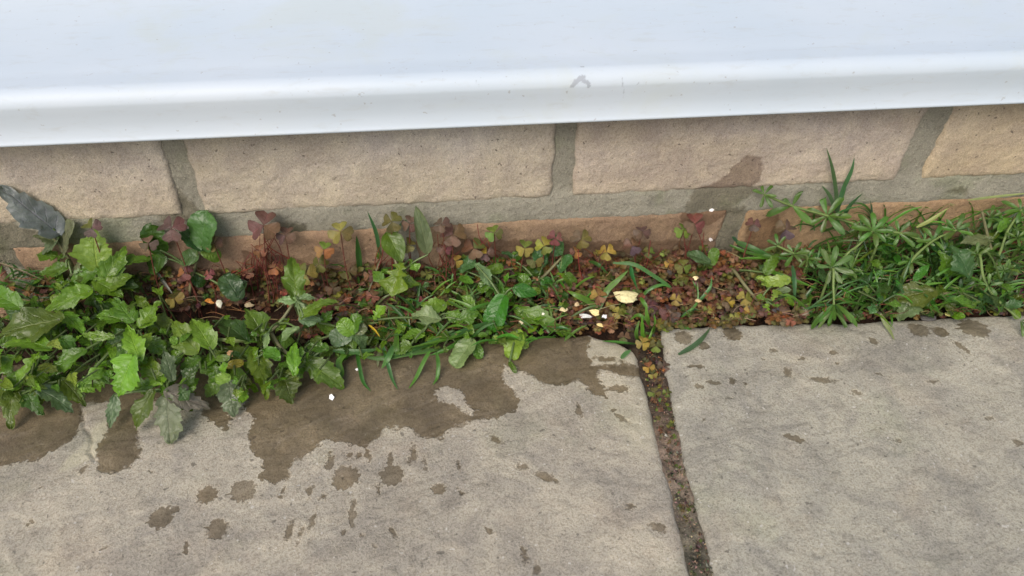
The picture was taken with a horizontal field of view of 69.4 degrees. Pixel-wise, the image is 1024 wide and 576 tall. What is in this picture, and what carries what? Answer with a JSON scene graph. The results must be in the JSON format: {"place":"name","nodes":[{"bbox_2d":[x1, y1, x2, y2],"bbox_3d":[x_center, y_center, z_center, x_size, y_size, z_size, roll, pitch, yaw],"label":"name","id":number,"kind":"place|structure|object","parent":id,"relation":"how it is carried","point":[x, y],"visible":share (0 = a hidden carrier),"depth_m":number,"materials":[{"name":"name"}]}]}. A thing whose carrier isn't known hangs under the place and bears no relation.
{"place":"outdoors","nodes":[
{"label":"outdoors","id":0,"kind":"place"},
{"bbox_2d":[0,336,688,575],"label":"paving slab","id":1,"kind":"structure","parent":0,"point":[545,460],"depth_m":0.35,"materials":[{"name":"concrete"}]},
{"bbox_2d":[333,346,375,390],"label":"grass tuft","id":2,"kind":"object","parent":1,"relation":"on","point":[342,356],"visible":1,"depth_m":0.40,"materials":[{"name":"green plant"}]},
{"bbox_2d":[376,332,411,389],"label":"grass tuft","id":3,"kind":"object","parent":1,"relation":"on","point":[390,352],"visible":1,"depth_m":0.40,"materials":[{"name":"green plant"}]},
{"bbox_2d":[409,350,439,387],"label":"grass tuft","id":4,"kind":"object","parent":1,"relation":"on","point":[420,368],"visible":1,"depth_m":0.40,"materials":[{"name":"green plant"}]},
{"bbox_2d":[492,320,563,372],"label":"scalloped weed","id":5,"kind":"object","parent":1,"relation":"on","point":[513,348],"visible":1,"depth_m":0.41,"materials":[{"name":"green plant"}]},
{"bbox_2d":[0,199,1023,354],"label":"grass","id":6,"kind":"structure","parent":0,"point":[928,280],"depth_m":0.44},
{"bbox_2d":[916,208,947,227],"bbox_3d":[0.257,-0.043,0.452,0.017,0.012,0.003,-3,41,-4],"label":"straw","id":7,"kind":"object","parent":6,"relation":"on","point":[931,219],"visible":1,"depth_m":0.45,"materials":[{"name":"yellow plant"}]},
{"bbox_2d":[968,193,1023,200],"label":"straw","id":8,"kind":"object","parent":6,"relation":"on","point":[989,197],"visible":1,"depth_m":0.45,"materials":[{"name":"beige plant"}]},
{"bbox_2d":[0,259,1023,365],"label":"soil","id":9,"kind":"structure","parent":0,"point":[182,317],"depth_m":0.45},
{"bbox_2d":[0,335,97,429],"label":"sow thistle","id":10,"kind":"object","parent":9,"relation":"on","point":[60,391],"visible":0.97,"depth_m":0.37,"materials":[{"name":"green plant"}]},
{"bbox_2d":[0,184,100,334],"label":"thistle seedling","id":11,"kind":"object","parent":9,"relation":"on","point":[47,221],"visible":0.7,"depth_m":0.41,"materials":[{"name":"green plant"}]},
{"bbox_2d":[0,284,101,385],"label":"sow thistle","id":12,"kind":"object","parent":9,"relation":"on","point":[40,330],"visible":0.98,"depth_m":0.38,"materials":[{"name":"green plant"}]},
{"bbox_2d":[81,218,128,304],"bbox_3d":[-0.229,-0.009,0.424,0.011,0.070,0.009,-3,41,-4],"label":"wood sorrel","id":13,"kind":"object","parent":9,"relation":"on","point":[90,232],"visible":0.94,"depth_m":0.40,"materials":[{"name":"brown plant"}]},
{"bbox_2d":[68,229,155,341],"bbox_3d":[-0.225,0.011,0.406,0.051,0.062,0.069,-3,41,-4],"label":"thistle seedling","id":14,"kind":"object","parent":9,"relation":"on","point":[102,274],"visible":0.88,"depth_m":0.41,"materials":[{"name":"green plant"}]},
{"bbox_2d":[48,295,177,396],"bbox_3d":[-0.204,0.031,0.396,0.068,0.046,0.082,-3,41,-4],"label":"sow thistle","id":15,"kind":"object","parent":9,"relation":"on","point":[123,348],"visible":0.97,"depth_m":0.38,"materials":[{"name":"green plant"}]},
{"bbox_2d":[139,235,168,315],"bbox_3d":[-0.203,-0.005,0.429,0.010,0.057,0.009,-3,41,-4],"label":"wood sorrel","id":16,"kind":"object","parent":9,"relation":"on","point":[153,245],"visible":0.99,"depth_m":0.41,"materials":[{"name":"brown plant"}]},
{"bbox_2d":[105,346,210,443],"bbox_3d":[-0.175,0.048,0.381,0.050,0.040,0.060,8,42,9],"label":"sow thistle","id":17,"kind":"object","parent":9,"relation":"on","point":[172,401],"visible":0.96,"depth_m":0.37,"materials":[{"name":"green plant"}]},
{"bbox_2d":[165,291,193,318],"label":"wood sorrel","id":18,"kind":"object","parent":9,"relation":"on","point":[176,296],"visible":0.99,"depth_m":0.43,"materials":[{"name":"yellow plant"}]},
{"bbox_2d":[157,215,202,316],"bbox_3d":[-0.188,-0.011,0.427,0.016,0.068,0.012,-3,41,-4],"label":"wood sorrel","id":19,"kind":"object","parent":9,"relation":"on","point":[171,234],"visible":1,"depth_m":0.41,"materials":[{"name":"brown plant"}]},
{"bbox_2d":[177,265,199,316],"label":"wood sorrel","id":20,"kind":"object","parent":9,"relation":"on","point":[184,277],"visible":1,"depth_m":0.43,"materials":[{"name":"brown plant"}]},
{"bbox_2d":[140,210,246,353],"bbox_3d":[-0.183,0.001,0.412,0.060,0.070,0.055,-3,41,-4],"label":"speedwell","id":21,"kind":"object","parent":9,"relation":"on","point":[197,235],"visible":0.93,"depth_m":0.42,"materials":[{"name":"green plant"}]},
{"bbox_2d":[204,269,216,314],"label":"wood sorrel","id":22,"kind":"object","parent":9,"relation":"on","point":[209,275],"visible":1,"depth_m":0.43,"materials":[{"name":"brown plant"}]},
{"bbox_2d":[167,315,258,416],"bbox_3d":[-0.157,0.039,0.390,0.050,0.043,0.082,-3,41,-4],"label":"sow thistle","id":23,"kind":"object","parent":9,"relation":"on","point":[194,336],"visible":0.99,"depth_m":0.38,"materials":[{"name":"green plant"}]},
{"bbox_2d":[206,234,242,311],"bbox_3d":[-0.168,-0.007,0.432,0.010,0.056,0.009,-3,41,-4],"label":"wood sorrel","id":24,"kind":"object","parent":9,"relation":"on","point":[218,242],"visible":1,"depth_m":0.42,"materials":[{"name":"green plant"}]},
{"bbox_2d":[242,266,257,310],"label":"wood sorrel","id":25,"kind":"object","parent":9,"relation":"on","point":[250,275],"visible":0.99,"depth_m":0.43,"materials":[{"name":"brown plant"}]},
{"bbox_2d":[253,244,270,311],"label":"wood sorrel","id":26,"kind":"object","parent":9,"relation":"on","point":[259,253],"visible":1,"depth_m":0.42,"materials":[{"name":"brown plant"}]},
{"bbox_2d":[247,210,280,301],"bbox_3d":[-0.138,-0.014,0.430,0.016,0.068,0.014,-28,48,-29],"label":"wood sorrel","id":27,"kind":"object","parent":9,"relation":"on","point":[271,230],"visible":1,"depth_m":0.41,"materials":[{"name":"brown plant"}]},
{"bbox_2d":[268,261,283,306],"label":"wood sorrel","id":28,"kind":"object","parent":9,"relation":"on","point":[274,271],"visible":0.98,"depth_m":0.43,"materials":[{"name":"brown plant"}]},
{"bbox_2d":[276,227,295,258],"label":"wood sorrel","id":29,"kind":"object","parent":9,"relation":"on","point":[289,238],"visible":0.88,"depth_m":0.42,"materials":[{"name":"brown plant"}]},
{"bbox_2d":[241,257,336,356],"bbox_3d":[-0.126,0.016,0.408,0.051,0.053,0.051,-24,47,-25],"label":"nipplewort","id":30,"kind":"object","parent":9,"relation":"on","point":[293,280],"visible":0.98,"depth_m":0.40,"materials":[{"name":"green plant"}]},
{"bbox_2d":[237,332,343,403],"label":"nipplewort","id":31,"kind":"object","parent":9,"relation":"on","point":[292,368],"visible":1,"depth_m":0.39,"materials":[{"name":"green plant"}]},
{"bbox_2d":[300,263,317,289],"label":"wood sorrel","id":32,"kind":"object","parent":9,"relation":"on","point":[312,272],"visible":0.62,"depth_m":0.43,"materials":[{"name":"yellow plant"}]},
{"bbox_2d":[312,255,328,307],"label":"wood sorrel","id":33,"kind":"object","parent":9,"relation":"on","point":[320,268],"visible":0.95,"depth_m":0.43,"materials":[{"name":"green plant"}]},
{"bbox_2d":[314,241,333,297],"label":"wood sorrel","id":34,"kind":"object","parent":9,"relation":"on","point":[328,252],"visible":0.98,"depth_m":0.43,"materials":[{"name":"brown plant"}]},
{"bbox_2d":[325,282,340,301],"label":"wood sorrel","id":35,"kind":"object","parent":9,"relation":"on","point":[328,290],"visible":0.97,"depth_m":0.44,"materials":[{"name":"brown plant"}]},
{"bbox_2d":[327,221,355,303],"bbox_3d":[-0.097,-0.012,0.436,0.012,0.059,0.013,24,46,25],"label":"wood sorrel","id":36,"kind":"object","parent":9,"relation":"on","point":[347,232],"visible":0.99,"depth_m":0.42,"materials":[{"name":"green plant"}]},
{"bbox_2d":[340,263,357,287],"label":"wood sorrel","id":37,"kind":"object","parent":9,"relation":"on","point":[353,270],"visible":0.98,"depth_m":0.44,"materials":[{"name":"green plant"}]},
{"bbox_2d":[309,313,399,380],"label":"mallow seedling","id":38,"kind":"object","parent":9,"relation":"on","point":[346,334],"visible":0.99,"depth_m":0.40,"materials":[{"name":"green plant"}]},
{"bbox_2d":[366,290,378,317],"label":"wood sorrel","id":39,"kind":"object","parent":9,"relation":"on","point":[373,300],"visible":0.95,"depth_m":0.43,"materials":[{"name":"brown plant"}]},
{"bbox_2d":[356,211,406,311],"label":"grass tuft","id":40,"kind":"object","parent":9,"relation":"on","point":[359,256],"visible":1,"depth_m":0.43,"materials":[{"name":"green plant"}]},
{"bbox_2d":[382,211,401,269],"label":"wood sorrel","id":41,"kind":"object","parent":9,"relation":"on","point":[392,227],"visible":0.94,"depth_m":0.42,"materials":[{"name":"green plant"}]},
{"bbox_2d":[365,206,441,349],"bbox_3d":[-0.066,-0.003,0.419,0.053,0.068,0.058,-3,41,-4],"label":"thistle seedling","id":42,"kind":"object","parent":9,"relation":"on","point":[398,281],"visible":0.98,"depth_m":0.42,"materials":[{"name":"green plant"}]},
{"bbox_2d":[401,215,414,278],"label":"wood sorrel","id":43,"kind":"object","parent":9,"relation":"on","point":[409,219],"visible":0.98,"depth_m":0.42,"materials":[{"name":"brown plant"}]},
{"bbox_2d":[405,237,415,276],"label":"wood sorrel","id":44,"kind":"object","parent":9,"relation":"on","point":[408,248],"visible":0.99,"depth_m":0.43,"materials":[{"name":"green plant"}]},
{"bbox_2d":[358,298,489,360],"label":"grass tuft","id":45,"kind":"object","parent":9,"relation":"on","point":[417,349],"visible":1,"depth_m":0.41,"materials":[{"name":"green plant"}]},
{"bbox_2d":[372,254,478,354],"bbox_3d":[-0.041,0.014,0.426,0.047,0.033,0.076,25,47,26],"label":"nipplewort","id":46,"kind":"object","parent":9,"relation":"on","point":[428,313],"visible":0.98,"depth_m":0.41,"materials":[{"name":"green plant"}]},
{"bbox_2d":[433,217,450,287],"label":"wood sorrel","id":47,"kind":"object","parent":9,"relation":"on","point":[440,228],"visible":0.96,"depth_m":0.42,"materials":[{"name":"brown plant"}]},
{"bbox_2d":[436,244,455,290],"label":"wood sorrel","id":48,"kind":"object","parent":9,"relation":"on","point":[442,250],"visible":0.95,"depth_m":0.43,"materials":[{"name":"brown plant"}]},
{"bbox_2d":[440,223,466,285],"bbox_3d":[-0.034,-0.014,0.443,0.016,0.053,0.013,-3,41,-4],"label":"wood sorrel","id":49,"kind":"object","parent":9,"relation":"on","point":[452,240],"visible":0.98,"depth_m":0.43,"materials":[{"name":"brown plant"}]},
{"bbox_2d":[448,254,462,293],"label":"wood sorrel","id":50,"kind":"object","parent":9,"relation":"on","point":[457,264],"visible":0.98,"depth_m":0.44,"materials":[{"name":"yellow plant"}]},
{"bbox_2d":[461,237,485,274],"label":"wood sorrel","id":51,"kind":"object","parent":9,"relation":"on","point":[474,253],"visible":0.96,"depth_m":0.43,"materials":[{"name":"brown plant"}]},
{"bbox_2d":[449,312,506,367],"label":"scalloped weed","id":52,"kind":"object","parent":9,"relation":"on","point":[463,349],"visible":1,"depth_m":0.41,"materials":[{"name":"green plant"}]},
{"bbox_2d":[480,246,494,288],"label":"wood sorrel","id":53,"kind":"object","parent":9,"relation":"on","point":[485,257],"visible":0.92,"depth_m":0.44,"materials":[{"name":"brown plant"}]},
{"bbox_2d":[446,255,536,345],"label":"mint seedling","id":54,"kind":"object","parent":9,"relation":"on","point":[495,309],"visible":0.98,"depth_m":0.42,"materials":[{"name":"green plant"}]},
{"bbox_2d":[485,225,502,282],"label":"wood sorrel","id":55,"kind":"object","parent":9,"relation":"on","point":[490,236],"visible":0.93,"depth_m":0.43,"materials":[{"name":"green plant"}]},
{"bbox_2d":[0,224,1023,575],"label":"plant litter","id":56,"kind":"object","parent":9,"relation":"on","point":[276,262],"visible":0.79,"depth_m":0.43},
{"bbox_2d":[4,234,1023,543],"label":"sorrel foliage","id":57,"kind":"object","parent":9,"relation":"on","point":[600,278],"visible":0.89,"depth_m":0.44,"materials":[{"name":"plant"}]},
{"bbox_2d":[613,291,637,303],"bbox_3d":[0.067,0.005,0.431,0.014,0.006,0.010,-3,41,-4],"label":"fallen petal","id":58,"kind":"object","parent":57,"relation":"on","point":[625,297],"visible":1,"depth_m":0.43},
{"bbox_2d":[458,235,576,319],"bbox_3d":[0.004,0.000,0.435,0.071,0.041,0.051,-3,41,-4],"label":"speedwell","id":59,"kind":"object","parent":9,"relation":"on","point":[564,262],"visible":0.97,"depth_m":0.44,"materials":[{"name":"green plant"}]},
{"bbox_2d":[516,240,533,282],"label":"wood sorrel","id":60,"kind":"object","parent":9,"relation":"on","point":[522,250],"visible":0.9,"depth_m":0.44,"materials":[{"name":"yellow plant"}]},
{"bbox_2d":[500,251,559,332],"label":"dock seedling","id":61,"kind":"object","parent":9,"relation":"on","point":[529,315],"visible":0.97,"depth_m":0.42,"materials":[{"name":"green plant"}]},
{"bbox_2d":[526,253,543,268],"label":"wood sorrel","id":62,"kind":"object","parent":9,"relation":"on","point":[538,263],"visible":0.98,"depth_m":0.44,"materials":[{"name":"green plant"}]},
{"bbox_2d":[535,236,551,297],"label":"wood sorrel","id":63,"kind":"object","parent":9,"relation":"on","point":[540,245],"visible":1,"depth_m":0.44,"materials":[{"name":"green plant"}]},
{"bbox_2d":[547,230,562,280],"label":"wood sorrel","id":64,"kind":"object","parent":9,"relation":"on","point":[555,241],"visible":0.98,"depth_m":0.44,"materials":[{"name":"brown plant"}]},
{"bbox_2d":[570,229,591,270],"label":"wood sorrel","id":65,"kind":"object","parent":9,"relation":"on","point":[576,236],"visible":0.98,"depth_m":0.44,"materials":[{"name":"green plant"}]},
{"bbox_2d":[590,287,606,304],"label":"wood sorrel","id":66,"kind":"object","parent":9,"relation":"on","point":[599,299],"visible":0.95,"depth_m":0.43,"materials":[{"name":"brown plant"}]},
{"bbox_2d":[598,244,615,284],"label":"wood sorrel","id":67,"kind":"object","parent":9,"relation":"on","point":[605,256],"visible":0.96,"depth_m":0.45,"materials":[{"name":"yellow plant"}]},
{"bbox_2d":[568,261,671,309],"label":"grass tuft","id":68,"kind":"object","parent":9,"relation":"on","point":[607,289],"visible":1,"depth_m":0.44,"materials":[{"name":"green plant"}]},
{"bbox_2d":[622,237,640,273],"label":"wood sorrel","id":69,"kind":"object","parent":9,"relation":"on","point":[628,244],"visible":0.95,"depth_m":0.44,"materials":[{"name":"brown plant"}]},
{"bbox_2d":[633,226,650,268],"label":"wood sorrel","id":70,"kind":"object","parent":9,"relation":"on","point":[638,234],"visible":0.93,"depth_m":0.44,"materials":[{"name":"brown plant"}]},
{"bbox_2d":[639,246,654,277],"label":"wood sorrel","id":71,"kind":"object","parent":9,"relation":"on","point":[646,250],"visible":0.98,"depth_m":0.45,"materials":[{"name":"green plant"}]},
{"bbox_2d":[657,360,669,372],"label":"wood sorrel","id":72,"kind":"object","parent":9,"relation":"on","point":[659,365],"visible":1,"depth_m":0.41,"materials":[{"name":"brown plant"}]},
{"bbox_2d":[621,327,711,575],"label":"path joint","id":73,"kind":"object","parent":9,"relation":"on","point":[673,487],"visible":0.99,"depth_m":0.36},
{"bbox_2d":[603,297,655,344],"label":"grass tuft","id":74,"kind":"object","parent":73,"relation":"on","point":[646,317],"visible":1,"depth_m":0.42,"materials":[{"name":"green plant"}]},
{"bbox_2d":[635,336,649,350],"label":"wood sorrel","id":75,"kind":"object","parent":73,"relation":"on","point":[638,343],"visible":0.98,"depth_m":0.41,"materials":[{"name":"yellow plant"}]},
{"bbox_2d":[649,339,663,352],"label":"wood sorrel","id":76,"kind":"object","parent":73,"relation":"on","point":[655,348],"visible":1,"depth_m":0.41,"materials":[{"name":"green plant"}]},
{"bbox_2d":[659,304,680,322],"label":"wood sorrel","id":77,"kind":"object","parent":9,"relation":"on","point":[662,312],"visible":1,"depth_m":0.43,"materials":[{"name":"brown plant"}]},
{"bbox_2d":[670,293,681,306],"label":"wood sorrel","id":78,"kind":"object","parent":9,"relation":"on","point":[675,299],"visible":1,"depth_m":0.43,"materials":[{"name":"yellow plant"}]},
{"bbox_2d":[674,223,689,285],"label":"wood sorrel","id":79,"kind":"object","parent":9,"relation":"on","point":[678,231],"visible":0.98,"depth_m":0.44,"materials":[{"name":"green plant"}]},
{"bbox_2d":[674,259,690,285],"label":"wood sorrel","id":80,"kind":"object","parent":9,"relation":"on","point":[679,268],"visible":0.98,"depth_m":0.45,"materials":[{"name":"green plant"}]},
{"bbox_2d":[682,213,704,265],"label":"wood sorrel","id":81,"kind":"object","parent":9,"relation":"on","point":[694,219],"visible":0.98,"depth_m":0.44,"materials":[{"name":"brown plant"}]},
{"bbox_2d":[680,277,711,317],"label":"grass tuft","id":82,"kind":"object","parent":9,"relation":"on","point":[700,298],"visible":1,"depth_m":0.43,"materials":[{"name":"green plant"}]},
{"bbox_2d":[686,248,778,275],"bbox_3d":[0.134,-0.011,0.457,0.056,0.030,0.018,4,41,4],"label":"speedwell","id":83,"kind":"object","parent":9,"relation":"on","point":[769,266],"visible":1,"depth_m":0.45,"materials":[{"name":"green plant"}]},
{"bbox_2d":[736,291,752,306],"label":"wood sorrel","id":84,"kind":"object","parent":9,"relation":"on","point":[747,300],"visible":1,"depth_m":0.43,"materials":[{"name":"yellow plant"}]},
{"bbox_2d":[738,306,756,324],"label":"wood sorrel","id":85,"kind":"object","parent":9,"relation":"on","point":[746,309],"visible":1,"depth_m":0.43,"materials":[{"name":"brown plant"}]},
{"bbox_2d":[735,217,760,283],"bbox_3d":[0.144,-0.022,0.456,0.009,0.047,0.009,-3,41,-4],"label":"wood sorrel","id":86,"kind":"object","parent":9,"relation":"on","point":[754,228],"visible":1,"depth_m":0.44,"materials":[{"name":"brown plant"}]},
{"bbox_2d":[729,236,817,300],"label":"grass tuft","id":87,"kind":"object","parent":9,"relation":"on","point":[761,254],"visible":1,"depth_m":0.45,"materials":[{"name":"green plant"}]},
{"bbox_2d":[773,219,796,269],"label":"wood sorrel","id":88,"kind":"object","parent":9,"relation":"on","point":[780,227],"visible":0.95,"depth_m":0.45,"materials":[{"name":"brown plant"}]},
{"bbox_2d":[764,233,821,289],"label":"cleavers","id":89,"kind":"object","parent":9,"relation":"on","point":[802,253],"visible":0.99,"depth_m":0.44,"materials":[{"name":"green plant"}]},
{"bbox_2d":[724,267,863,322],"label":"groundsel seedling","id":90,"kind":"object","parent":9,"relation":"on","point":[780,281],"visible":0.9,"depth_m":0.44,"materials":[{"name":"green plant"}]},
{"bbox_2d":[752,185,900,303],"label":"cleavers","id":91,"kind":"object","parent":9,"relation":"on","point":[807,219],"visible":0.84,"depth_m":0.44,"materials":[{"name":"green plant"}]},
{"bbox_2d":[810,242,857,328],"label":"cleavers","id":92,"kind":"object","parent":9,"relation":"on","point":[821,318],"visible":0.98,"depth_m":0.42,"materials":[{"name":"green plant"}]},
{"bbox_2d":[795,269,898,324],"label":"grass tuft","id":93,"kind":"object","parent":9,"relation":"on","point":[807,299],"visible":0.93,"depth_m":0.44,"materials":[{"name":"green plant"}]},
{"bbox_2d":[822,148,872,212],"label":"grass tuft","id":94,"kind":"object","parent":9,"relation":"on","point":[843,189],"visible":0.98,"depth_m":0.44,"materials":[{"name":"green plant"}]},
{"bbox_2d":[827,212,893,310],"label":"cleavers","id":95,"kind":"object","parent":9,"relation":"on","point":[866,222],"visible":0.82,"depth_m":0.43,"materials":[{"name":"green plant"}]},
{"bbox_2d":[854,220,934,253],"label":"cleavers","id":96,"kind":"object","parent":9,"relation":"on","point":[913,235],"visible":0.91,"depth_m":0.45,"materials":[{"name":"green plant"}]},
{"bbox_2d":[845,240,970,321],"bbox_3d":[0.240,-0.004,0.446,0.087,0.033,0.069,-3,41,-4],"label":"dandelion","id":97,"kind":"object","parent":9,"relation":"on","point":[919,300],"visible":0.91,"depth_m":0.43,"materials":[{"name":"green plant"}]},
{"bbox_2d":[866,213,972,318],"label":"cleavers","id":98,"kind":"object","parent":9,"relation":"on","point":[926,256],"visible":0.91,"depth_m":0.45,"materials":[{"name":"green plant"}]},
{"bbox_2d":[931,276,992,314],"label":"grass tuft","id":99,"kind":"object","parent":9,"relation":"on","point":[952,296],"visible":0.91,"depth_m":0.44,"materials":[{"name":"green plant"}]},
{"bbox_2d":[925,226,1023,336],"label":"cleavers","id":100,"kind":"object","parent":9,"relation":"on","point":[978,257],"visible":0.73,"depth_m":0.43,"materials":[{"name":"green plant"}]},
{"bbox_2d":[937,210,1022,318],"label":"nettle seedling","id":101,"kind":"object","parent":9,"relation":"on","point":[960,261],"visible":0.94,"depth_m":0.44,"materials":[{"name":"green plant"}]},
{"bbox_2d":[973,198,1023,312],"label":"cleavers","id":102,"kind":"object","parent":9,"relation":"on","point":[1013,222],"visible":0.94,"depth_m":0.45,"materials":[{"name":"green plant"}]},
{"bbox_2d":[660,316,1023,575],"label":"paving slab","id":103,"kind":"structure","parent":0,"point":[871,449],"depth_m":0.37,"materials":[{"name":"concrete"}]},
{"label":"ground","id":104,"kind":"structure","parent":0,"visible":0},
{"bbox_2d":[0,103,1023,319],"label":"brick wall","id":105,"kind":"structure","parent":104,"relation":"on","point":[614,184],"depth_m":0.42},
{"bbox_2d":[0,0,1023,146],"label":"door sill","id":106,"kind":"structure","parent":105,"relation":"on","point":[88,71],"depth_m":0.38,"materials":[{"name":"white plastic"}]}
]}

